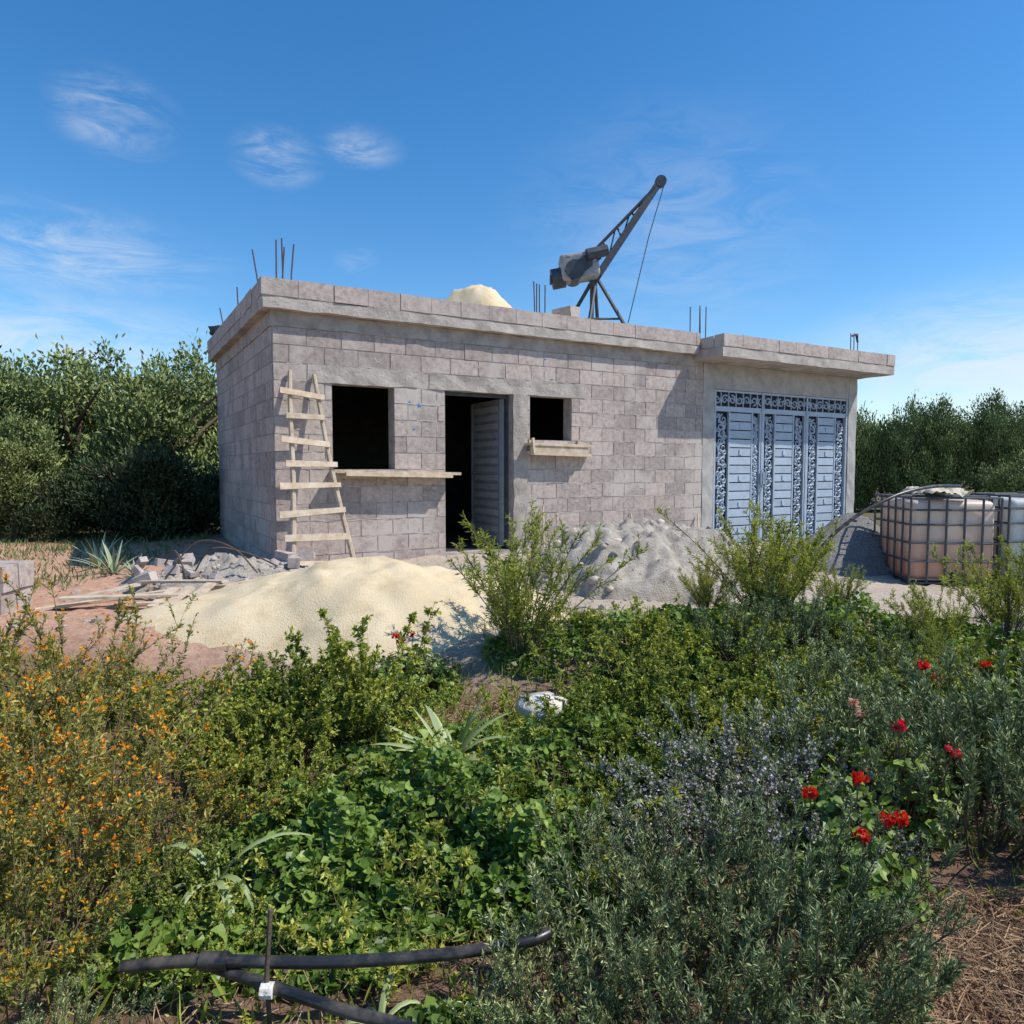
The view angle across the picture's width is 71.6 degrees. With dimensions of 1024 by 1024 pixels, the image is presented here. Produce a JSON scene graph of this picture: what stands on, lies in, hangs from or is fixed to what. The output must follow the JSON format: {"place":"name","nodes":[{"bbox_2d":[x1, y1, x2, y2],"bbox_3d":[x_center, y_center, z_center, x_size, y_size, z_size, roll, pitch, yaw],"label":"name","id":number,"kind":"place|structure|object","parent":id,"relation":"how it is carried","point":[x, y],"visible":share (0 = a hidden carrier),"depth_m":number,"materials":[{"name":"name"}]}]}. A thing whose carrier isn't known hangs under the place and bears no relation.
{"place":"outdoors","nodes":[
{"label":"outdoors","id":0,"kind":"place"},
{"bbox_2d":[0,478,1023,1023],"bbox_3d":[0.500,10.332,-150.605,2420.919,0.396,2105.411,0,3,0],"label":"ground","id":1,"kind":"structure","parent":0,"point":[78,632],"depth_m":3.75,"materials":[{"name":"soil"}]},
{"bbox_2d":[0,560,33,614],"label":"block stack","id":2,"kind":"object","parent":1,"relation":"on","point":[19,572],"visible":0.67,"depth_m":5.63,"materials":[{"name":"concrete"}]},
{"bbox_2d":[0,400,69,538],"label":"orchard tree","id":3,"kind":"object","parent":1,"relation":"on","point":[30,450],"visible":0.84,"depth_m":11.14,"materials":[{"name":"green plant"}]},
{"bbox_2d":[0,466,102,541],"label":"dark shrub","id":4,"kind":"object","parent":1,"relation":"on","point":[48,519],"visible":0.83,"depth_m":11.06,"materials":[{"name":"green plant"}]},
{"bbox_2d":[0,333,138,458],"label":"orchard tree","id":5,"kind":"object","parent":1,"relation":"on","point":[117,356],"visible":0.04,"depth_m":15.69,"materials":[{"name":"green plant"}]},
{"bbox_2d":[0,672,142,918],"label":"orange flowering shrub","id":6,"kind":"object","parent":1,"relation":"on","point":[61,822],"visible":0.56,"depth_m":2.22,"materials":[{"name":"yellow plant"}]},
{"bbox_2d":[0,334,166,523],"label":"orchard tree","id":7,"kind":"object","parent":1,"relation":"on","point":[61,414],"visible":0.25,"depth_m":13.14,"materials":[{"name":"green plant"}]},
{"bbox_2d":[0,957,178,1023],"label":"rosemary bush","id":8,"kind":"object","parent":1,"relation":"on","point":[29,1009],"visible":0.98,"depth_m":1.69,"materials":[{"name":"green plant"}]},
{"bbox_2d":[0,569,184,764],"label":"orange flowering shrub","id":9,"kind":"object","parent":1,"relation":"on","point":[19,631],"visible":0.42,"depth_m":3.33,"materials":[{"name":"yellow plant"}]},
{"bbox_2d":[0,762,200,1023],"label":"orange flowering shrub","id":10,"kind":"object","parent":1,"relation":"on","point":[18,930],"visible":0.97,"depth_m":1.83,"materials":[{"name":"yellow plant"}]},
{"bbox_2d":[0,527,219,591],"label":"weeds","id":11,"kind":"object","parent":1,"relation":"on","point":[72,548],"visible":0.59,"depth_m":9.53,"materials":[{"name":"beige plant"}]},
{"bbox_2d":[56,442,171,537],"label":"dark shrub","id":12,"kind":"object","parent":1,"relation":"on","point":[94,469],"visible":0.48,"depth_m":11.29,"materials":[{"name":"green plant"}]},
{"bbox_2d":[0,574,251,830],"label":"orange flowering shrub","id":13,"kind":"object","parent":1,"relation":"on","point":[49,651],"visible":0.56,"depth_m":2.95,"materials":[{"name":"yellow plant"}]},
{"bbox_2d":[0,640,257,931],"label":"orange flowering shrub","id":14,"kind":"object","parent":1,"relation":"on","point":[84,755],"visible":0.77,"depth_m":2.23,"materials":[{"name":"yellow plant"}]},
{"bbox_2d":[61,660,199,720],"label":"leafy shrub","id":15,"kind":"object","parent":1,"relation":"on","point":[177,674],"visible":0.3,"depth_m":4.09,"materials":[{"name":"green plant"}]},
{"bbox_2d":[64,434,219,542],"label":"dark shrub","id":16,"kind":"object","parent":1,"relation":"on","point":[160,474],"visible":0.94,"depth_m":11.10,"materials":[{"name":"green plant"}]},
{"bbox_2d":[0,801,288,996],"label":"wild herb stems","id":17,"kind":"object","parent":1,"relation":"on","point":[104,961],"visible":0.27,"depth_m":2.12,"materials":[{"name":"green plant"}]},
{"bbox_2d":[33,578,256,610],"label":"scrap planks","id":18,"kind":"object","parent":1,"relation":"on","point":[158,595],"visible":0.66,"depth_m":5.89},
{"bbox_2d":[85,327,219,517],"bbox_3d":[-6.752,-1.559,14.096,3.192,3.979,3.406,-3,5,-44],"label":"orchard tree","id":19,"kind":"object","parent":1,"relation":"on","point":[135,403],"visible":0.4,"depth_m":13.35,"materials":[{"name":"green plant"}]},
{"bbox_2d":[77,820,253,927],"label":"leafy shrub","id":20,"kind":"object","parent":1,"relation":"on","point":[189,874],"visible":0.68,"depth_m":2.21,"materials":[{"name":"green plant"}]},
{"bbox_2d":[56,721,300,872],"bbox_3d":[-1.186,1.038,2.607,0.622,0.517,0.745,3,4,39],"label":"orange flowering shrub","id":21,"kind":"object","parent":1,"relation":"on","point":[209,788],"visible":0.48,"depth_m":2.60,"materials":[{"name":"yellow plant"}]},
{"bbox_2d":[125,663,255,744],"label":"leafy shrub","id":22,"kind":"object","parent":1,"relation":"on","point":[216,689],"visible":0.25,"depth_m":3.68,"materials":[{"name":"green plant"}]},
{"bbox_2d":[119,898,265,992],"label":"leafy shrub","id":23,"kind":"object","parent":1,"relation":"on","point":[205,946],"visible":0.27,"depth_m":1.96,"materials":[{"name":"green plant"}]},
{"bbox_2d":[115,553,308,593],"bbox_3d":[-2.750,0.803,6.961,2.860,0.797,1.560,0,3,0],"label":"cement rubble pile","id":24,"kind":"object","parent":1,"relation":"on","point":[230,566],"visible":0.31,"depth_m":6.75,"materials":[{"name":"concrete"}]},
{"bbox_2d":[127,550,318,591],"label":"broken blocks","id":25,"kind":"object","parent":1,"relation":"on","point":[291,560],"depth_m":6.83,"materials":[{"name":"concrete"}]},
{"bbox_2d":[155,832,310,918],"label":"agave plant","id":26,"kind":"object","parent":1,"relation":"on","point":[201,858],"visible":0.61,"depth_m":2.25,"materials":[{"name":"green plant"}]},
{"bbox_2d":[154,684,314,794],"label":"leafy shrub","id":27,"kind":"object","parent":1,"relation":"on","point":[252,746],"visible":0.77,"depth_m":3.08,"materials":[{"name":"green plant"}]},
{"bbox_2d":[196,643,355,732],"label":"leafy shrub","id":28,"kind":"object","parent":1,"relation":"on","point":[262,676],"visible":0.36,"depth_m":3.69,"materials":[{"name":"green plant"}]},
{"bbox_2d":[185,735,370,825],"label":"leafy shrub","id":29,"kind":"object","parent":1,"relation":"on","point":[277,768],"visible":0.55,"depth_m":2.84,"materials":[{"name":"green plant"}]},
{"bbox_2d":[236,673,361,769],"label":"leafy shrub","id":30,"kind":"object","parent":1,"relation":"on","point":[267,705],"visible":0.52,"depth_m":3.32,"materials":[{"name":"green plant"}]},
{"bbox_2d":[190,952,417,1023],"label":"irrigation pipe","id":31,"kind":"object","parent":1,"relation":"on","point":[315,1001],"visible":0.73,"depth_m":1.72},
{"bbox_2d":[118,926,551,973],"bbox_3d":[-0.446,1.147,1.839,1.110,0.061,0.066,0,3,-5],"label":"irrigation pipe","id":32,"kind":"object","parent":31,"relation":"attached to","point":[213,960],"visible":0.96,"depth_m":1.82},
{"bbox_2d":[193,642,423,756],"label":"leafy shrub","id":33,"kind":"object","parent":1,"relation":"on","point":[353,727],"visible":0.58,"depth_m":3.44,"materials":[{"name":"green plant"}]},
{"bbox_2d":[279,370,355,566],"bbox_3d":[-2.205,-0.452,7.865,0.849,2.255,0.625,-2,4,-30],"label":"wooden ladder","id":34,"kind":"object","parent":1,"relation":"on","point":[293,514],"visible":0.77,"depth_m":7.83,"materials":[{"name":"brown wood"}]},
{"bbox_2d":[165,903,486,1023],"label":"wild herb stems","id":35,"kind":"object","parent":1,"relation":"on","point":[245,1019],"visible":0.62,"depth_m":1.88,"materials":[{"name":"green plant"}]},
{"bbox_2d":[119,556,570,672],"bbox_3d":[-1.200,0.891,5.764,4.290,1.052,2.860,0,3,0],"label":"sand pile","id":36,"kind":"object","parent":1,"relation":"on","point":[265,612],"visible":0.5,"depth_m":5.15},
{"bbox_2d":[188,670,509,805],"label":"wild herb stems","id":37,"kind":"object","parent":1,"relation":"on","point":[377,761],"visible":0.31,"depth_m":3.36,"materials":[{"name":"green plant"}]},
{"bbox_2d":[284,601,442,733],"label":"leafy shrub","id":38,"kind":"object","parent":1,"relation":"on","point":[337,650],"visible":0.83,"depth_m":3.62,"materials":[{"name":"green plant"}]},
{"bbox_2d":[178,724,621,997],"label":"wild herb stems","id":39,"kind":"object","parent":1,"relation":"on","point":[422,887],"visible":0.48,"depth_m":2.22,"materials":[{"name":"green plant"}]},
{"bbox_2d":[371,625,460,694],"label":"geranium","id":40,"kind":"object","parent":1,"relation":"on","point":[434,668],"visible":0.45,"depth_m":4.34,"materials":[{"name":"green plant"}]},
{"bbox_2d":[369,695,508,775],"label":"agave plant","id":41,"kind":"object","parent":1,"relation":"on","point":[470,736],"visible":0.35,"depth_m":3.23,"materials":[{"name":"green plant"}]},
{"bbox_2d":[217,326,702,560],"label":"block courses","id":42,"kind":"object","parent":1,"relation":"on","point":[433,506],"visible":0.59,"depth_m":9.22,"materials":[{"name":"concrete"}]},
{"bbox_2d":[276,353,699,558],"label":"mortar smears","id":43,"kind":"object","parent":42,"relation":"attached to","point":[283,414],"visible":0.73,"depth_m":9.30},
{"bbox_2d":[0,699,1023,1023],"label":"dry straw","id":44,"kind":"object","parent":1,"relation":"on","point":[1006,955],"visible":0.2,"depth_m":2.00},
{"bbox_2d":[0,602,1023,1023],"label":"weeds","id":45,"kind":"object","parent":1,"relation":"on","point":[430,944],"visible":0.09,"depth_m":2.41,"materials":[{"name":"green plant"}]},
{"bbox_2d":[40,581,1023,1023],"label":"ground cover plants","id":46,"kind":"object","parent":1,"relation":"on","point":[334,827],"visible":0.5,"depth_m":2.44,"materials":[{"name":"green plant"}]},
{"bbox_2d":[218,319,851,560],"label":"block wall","id":47,"kind":"structure","parent":1,"relation":"on","point":[567,414],"depth_m":9.34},
{"bbox_2d":[332,385,562,551],"bbox_3d":[0.739,-0.785,12.476,10.000,3.470,4.000,-2,4,-30],"label":"interior","id":48,"kind":"object","parent":47,"relation":"in","point":[360,435],"visible":0.02,"depth_m":12.80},
{"bbox_2d":[334,438,594,478],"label":"window sill planks","id":49,"kind":"object","parent":47,"relation":"attached to","point":[578,449],"depth_m":9.42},
{"bbox_2d":[471,399,503,545],"bbox_3d":[-0.377,-0.551,10.003,0.112,2.000,0.890,-2,4,-30],"label":"door leaf","id":50,"kind":"object","parent":47,"relation":"attached to","point":[487,465],"visible":0.93,"depth_m":9.94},
{"bbox_2d":[208,294,893,553],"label":"roof slab","id":51,"kind":"structure","parent":47,"relation":"on","point":[262,314],"depth_m":9.42,"materials":[{"name":"concrete"}]},
{"bbox_2d":[207,276,895,365],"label":"parapet","id":52,"kind":"structure","parent":51,"relation":"on","point":[312,291],"depth_m":9.41,"materials":[{"name":"concrete"}]},
{"bbox_2d":[550,175,666,323],"bbox_3d":[1.443,-3.982,11.465,1.811,2.802,1.148,-2,4,-30],"label":"construction hoist","id":53,"kind":"object","parent":51,"relation":"on","point":[575,269],"visible":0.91,"depth_m":11.28,"materials":[{"name":"metal"}]},
{"bbox_2d":[701,362,857,528],"bbox_3d":[4.675,-0.773,12.224,3.885,3.288,0.086,-2,4,-30],"label":"gate surround","id":54,"kind":"object","parent":47,"relation":"attached to","point":[728,377],"visible":0.84,"depth_m":11.82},
{"bbox_2d":[712,389,847,543],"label":"ornate metal gate","id":55,"kind":"structure","parent":54,"relation":"attached to","point":[777,455],"depth_m":12.18,"materials":[{"name":"metal"}]},
{"bbox_2d":[445,498,649,657],"bbox_3d":[0.133,0.439,4.603,1.169,1.045,1.202,3,5,40],"label":"narrow leaf shrub","id":56,"kind":"object","parent":1,"relation":"on","point":[509,612],"visible":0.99,"depth_m":4.56,"materials":[{"name":"green plant"}]},
{"bbox_2d":[444,948,654,1023],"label":"rosemary bush","id":57,"kind":"object","parent":1,"relation":"on","point":[494,1008],"visible":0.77,"depth_m":1.70,"materials":[{"name":"green plant"}]},
{"bbox_2d":[379,667,759,831],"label":"wild herb stems","id":58,"kind":"object","parent":1,"relation":"on","point":[516,723],"visible":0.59,"depth_m":3.11,"materials":[{"name":"green plant"}]},
{"bbox_2d":[470,853,716,1023],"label":"rosemary bush","id":59,"kind":"object","parent":1,"relation":"on","point":[542,915],"visible":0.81,"depth_m":1.84,"materials":[{"name":"green plant"}]},
{"bbox_2d":[520,669,675,756],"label":"leafy shrub","id":60,"kind":"object","parent":1,"relation":"on","point":[597,706],"visible":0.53,"depth_m":3.55,"materials":[{"name":"green plant"}]},
{"bbox_2d":[504,517,761,606],"bbox_3d":[1.250,0.660,7.253,3.510,1.230,2.860,0,3,0],"label":"grey sand pile","id":61,"kind":"object","parent":1,"relation":"on","point":[652,574],"visible":0.4,"depth_m":6.55,"materials":[{"name":"sand"}]},
{"bbox_2d":[584,594,694,682],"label":"leafy shrub","id":62,"kind":"object","parent":1,"relation":"on","point":[655,623],"visible":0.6,"depth_m":4.17,"materials":[{"name":"green plant"}]},
{"bbox_2d":[532,791,747,946],"bbox_3d":[0.381,1.122,2.191,0.662,0.414,0.508,1,4,23],"label":"rosemary bush","id":63,"kind":"object","parent":1,"relation":"on","point":[597,856],"visible":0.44,"depth_m":2.24,"materials":[{"name":"green plant"}]},
{"bbox_2d":[559,705,726,794],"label":"leafy shrub","id":64,"kind":"object","parent":1,"relation":"on","point":[652,760],"visible":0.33,"depth_m":3.21,"materials":[{"name":"green plant"}]},
{"bbox_2d":[523,593,789,685],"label":"wild herb stems","id":65,"kind":"object","parent":1,"relation":"on","point":[579,658],"visible":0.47,"depth_m":4.18,"materials":[{"name":"green plant"}]},
{"bbox_2d":[585,637,749,740],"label":"leafy shrub","id":66,"kind":"object","parent":1,"relation":"on","point":[642,687],"visible":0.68,"depth_m":3.73,"materials":[{"name":"green plant"}]},
{"bbox_2d":[617,605,731,668],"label":"leafy shrub","id":67,"kind":"object","parent":1,"relation":"on","point":[692,652],"visible":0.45,"depth_m":4.35,"materials":[{"name":"green plant"}]},
{"bbox_2d":[540,789,849,1023],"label":"rosemary bush","id":68,"kind":"object","parent":1,"relation":"on","point":[755,888],"visible":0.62,"depth_m":2.00,"materials":[{"name":"green plant"}]},
{"bbox_2d":[588,752,804,880],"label":"rosemary bush","id":69,"kind":"object","parent":1,"relation":"on","point":[616,816],"visible":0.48,"depth_m":2.53,"materials":[{"name":"green plant"}]},
{"bbox_2d":[551,883,854,1023],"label":"rosemary bush","id":70,"kind":"object","parent":1,"relation":"on","point":[670,1004],"visible":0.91,"depth_m":1.68,"materials":[{"name":"green plant"}]},
{"bbox_2d":[674,550,756,609],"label":"narrow leaf shrub","id":71,"kind":"object","parent":1,"relation":"on","point":[704,595],"visible":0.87,"depth_m":5.42,"materials":[{"name":"green plant"}]},
{"bbox_2d":[577,723,862,863],"bbox_3d":[0.855,1.045,2.691,0.965,0.458,0.836,-2,4,-35],"label":"rosemary bush","id":72,"kind":"object","parent":1,"relation":"on","point":[672,766],"visible":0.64,"depth_m":2.64,"materials":[{"name":"green plant"}]},
{"bbox_2d":[699,660,783,763],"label":"leafy shrub","id":73,"kind":"object","parent":1,"relation":"on","point":[736,707],"visible":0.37,"depth_m":3.46,"materials":[{"name":"green plant"}]},
{"bbox_2d":[691,586,794,665],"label":"rosemary bush","id":74,"kind":"object","parent":1,"relation":"on","point":[729,638],"visible":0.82,"depth_m":4.46,"materials":[{"name":"green plant"}]},
{"bbox_2d":[653,498,840,618],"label":"narrow leaf shrub","id":75,"kind":"object","parent":1,"relation":"on","point":[750,576],"visible":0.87,"depth_m":4.99,"materials":[{"name":"green plant"}]},
{"bbox_2d":[635,690,896,820],"bbox_3d":[0.969,1.007,2.886,0.847,0.508,0.847,0,3,-3],"label":"rosemary bush","id":76,"kind":"object","parent":1,"relation":"on","point":[729,749],"visible":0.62,"depth_m":2.83,"materials":[{"name":"green plant"}]},
{"bbox_2d":[706,628,836,704],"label":"leafy shrub","id":77,"kind":"object","parent":1,"relation":"on","point":[723,674],"visible":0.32,"depth_m":4.04,"materials":[{"name":"green plant"}]},
{"bbox_2d":[750,572,872,649],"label":"rosemary bush","id":78,"kind":"object","parent":1,"relation":"on","point":[813,606],"visible":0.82,"depth_m":4.65,"materials":[{"name":"green plant"}]},
{"bbox_2d":[663,833,977,1023],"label":"rosemary bush","id":79,"kind":"object","parent":1,"relation":"on","point":[761,967],"visible":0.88,"depth_m":1.77,"materials":[{"name":"green plant"}]},
{"bbox_2d":[722,658,931,807],"bbox_3d":[1.219,0.968,2.964,0.690,0.562,0.899,1,3,10],"label":"rosemary bush","id":80,"kind":"object","parent":1,"relation":"on","point":[822,730],"visible":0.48,"depth_m":2.90,"materials":[{"name":"green plant"}]},
{"bbox_2d":[692,781,965,961],"bbox_3d":[0.915,1.084,2.084,0.757,0.474,0.581,1,4,23],"label":"rosemary bush","id":81,"kind":"object","parent":1,"relation":"on","point":[848,897],"visible":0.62,"depth_m":2.09,"materials":[{"name":"green plant"}]},
{"bbox_2d":[739,750,925,861],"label":"rosemary bush","id":82,"kind":"object","parent":1,"relation":"on","point":[811,830],"visible":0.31,"depth_m":2.48,"materials":[{"name":"green plant"}]},
{"bbox_2d":[754,617,911,706],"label":"rosemary bush","id":83,"kind":"object","parent":1,"relation":"on","point":[814,675],"visible":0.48,"depth_m":4.00,"materials":[{"name":"green plant"}]},
{"bbox_2d":[775,769,902,878],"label":"geranium","id":84,"kind":"object","parent":1,"relation":"on","point":[822,805],"visible":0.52,"depth_m":2.47,"materials":[{"name":"green plant"}]},
{"bbox_2d":[786,513,891,576],"bbox_3d":[4.350,0.601,9.052,2.600,1.190,2.340,0,3,0],"label":"gravel pile","id":85,"kind":"object","parent":1,"relation":"on","point":[858,541],"visible":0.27,"depth_m":8.53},
{"bbox_2d":[792,809,936,935],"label":"geranium","id":86,"kind":"object","parent":1,"relation":"on","point":[883,872],"visible":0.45,"depth_m":2.21,"materials":[{"name":"green plant"}]},
{"bbox_2d":[742,648,990,783],"bbox_3d":[1.581,0.934,3.172,1.011,0.636,0.990,3,4,39],"label":"rosemary bush","id":87,"kind":"object","parent":1,"relation":"on","point":[897,702],"visible":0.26,"depth_m":3.03,"materials":[{"name":"green plant"}]},
{"bbox_2d":[853,402,887,511],"bbox_3d":[10.214,-1.619,21.178,1.840,3.485,1.720,0,3,-6],"label":"orchard tree","id":88,"kind":"object","parent":1,"relation":"on","point":[864,483],"visible":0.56,"depth_m":20.77,"materials":[{"name":"green plant"}]},
{"bbox_2d":[811,905,965,1023],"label":"rosemary bush","id":89,"kind":"object","parent":1,"relation":"on","point":[885,949],"visible":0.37,"depth_m":1.81,"materials":[{"name":"green plant"}]},
{"bbox_2d":[815,618,972,682],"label":"rosemary bush","id":90,"kind":"object","parent":1,"relation":"on","point":[861,647],"visible":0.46,"depth_m":4.23,"materials":[{"name":"green plant"}]},
{"bbox_2d":[832,719,963,851],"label":"geranium","id":91,"kind":"object","parent":1,"relation":"on","point":[885,799],"visible":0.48,"depth_m":2.57,"materials":[{"name":"green plant"}]},
{"bbox_2d":[872,388,937,501],"bbox_3d":[11.431,-1.715,20.856,1.720,3.728,1.840,0,3,4],"label":"orchard tree","id":92,"kind":"object","parent":1,"relation":"on","point":[902,475],"visible":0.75,"depth_m":20.48,"materials":[{"name":"green plant"}]},
{"bbox_2d":[812,645,1023,820],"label":"rosemary bush","id":93,"kind":"object","parent":1,"relation":"on","point":[974,710],"visible":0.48,"depth_m":2.90,"materials":[{"name":"green plant"}]},
{"bbox_2d":[830,671,1023,863],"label":"rosemary bush","id":94,"kind":"object","parent":1,"relation":"on","point":[967,767],"visible":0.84,"depth_m":2.58,"materials":[{"name":"green plant"}]},
{"bbox_2d":[873,493,1003,586],"bbox_3d":[4.857,0.339,8.161,0.944,1.105,1.072,0,3,7],"label":"water tank","id":95,"kind":"object","parent":1,"relation":"on","point":[914,528],"visible":0.75,"depth_m":7.73,"materials":[{"name":"plastic"}]},
{"bbox_2d":[882,574,997,656],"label":"narrow leaf shrub","id":96,"kind":"object","parent":1,"relation":"on","point":[927,618],"visible":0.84,"depth_m":4.76,"materials":[{"name":"green plant"}]},
{"bbox_2d":[910,392,978,493],"bbox_3d":[12.661,-1.700,21.015,1.981,3.688,1.703,3,5,41],"label":"orchard tree","id":97,"kind":"object","parent":1,"relation":"on","point":[945,440],"visible":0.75,"depth_m":20.74,"materials":[{"name":"green plant"}]},
{"bbox_2d":[883,641,1023,794],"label":"rosemary bush","id":98,"kind":"object","parent":1,"relation":"on","point":[949,669],"visible":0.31,"depth_m":3.28,"materials":[{"name":"green plant"}]},
{"bbox_2d":[927,538,1023,643],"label":"narrow leaf shrub","id":99,"kind":"object","parent":1,"relation":"on","point":[1006,610],"visible":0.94,"depth_m":5.12,"materials":[{"name":"green plant"}]},
{"bbox_2d":[958,387,1023,491],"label":"orchard tree","id":100,"kind":"object","parent":1,"relation":"on","point":[990,432],"visible":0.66,"depth_m":20.39,"materials":[{"name":"green plant"}]},
{"bbox_2d":[969,449,1023,491],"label":"orchard tree","id":101,"kind":"object","parent":1,"relation":"on","point":[1013,475],"visible":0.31,"depth_m":12.84,"materials":[{"name":"green plant"}]},
{"bbox_2d":[970,491,1023,583],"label":"water tank","id":102,"kind":"object","parent":1,"relation":"on","point":[1013,521],"visible":0.39,"depth_m":7.68,"materials":[{"name":"plastic"}]},
{"bbox_2d":[0,0,1023,429],"label":"sky","id":103,"kind":"structure","parent":0,"point":[833,170],"materials":[{"name":"blue"}]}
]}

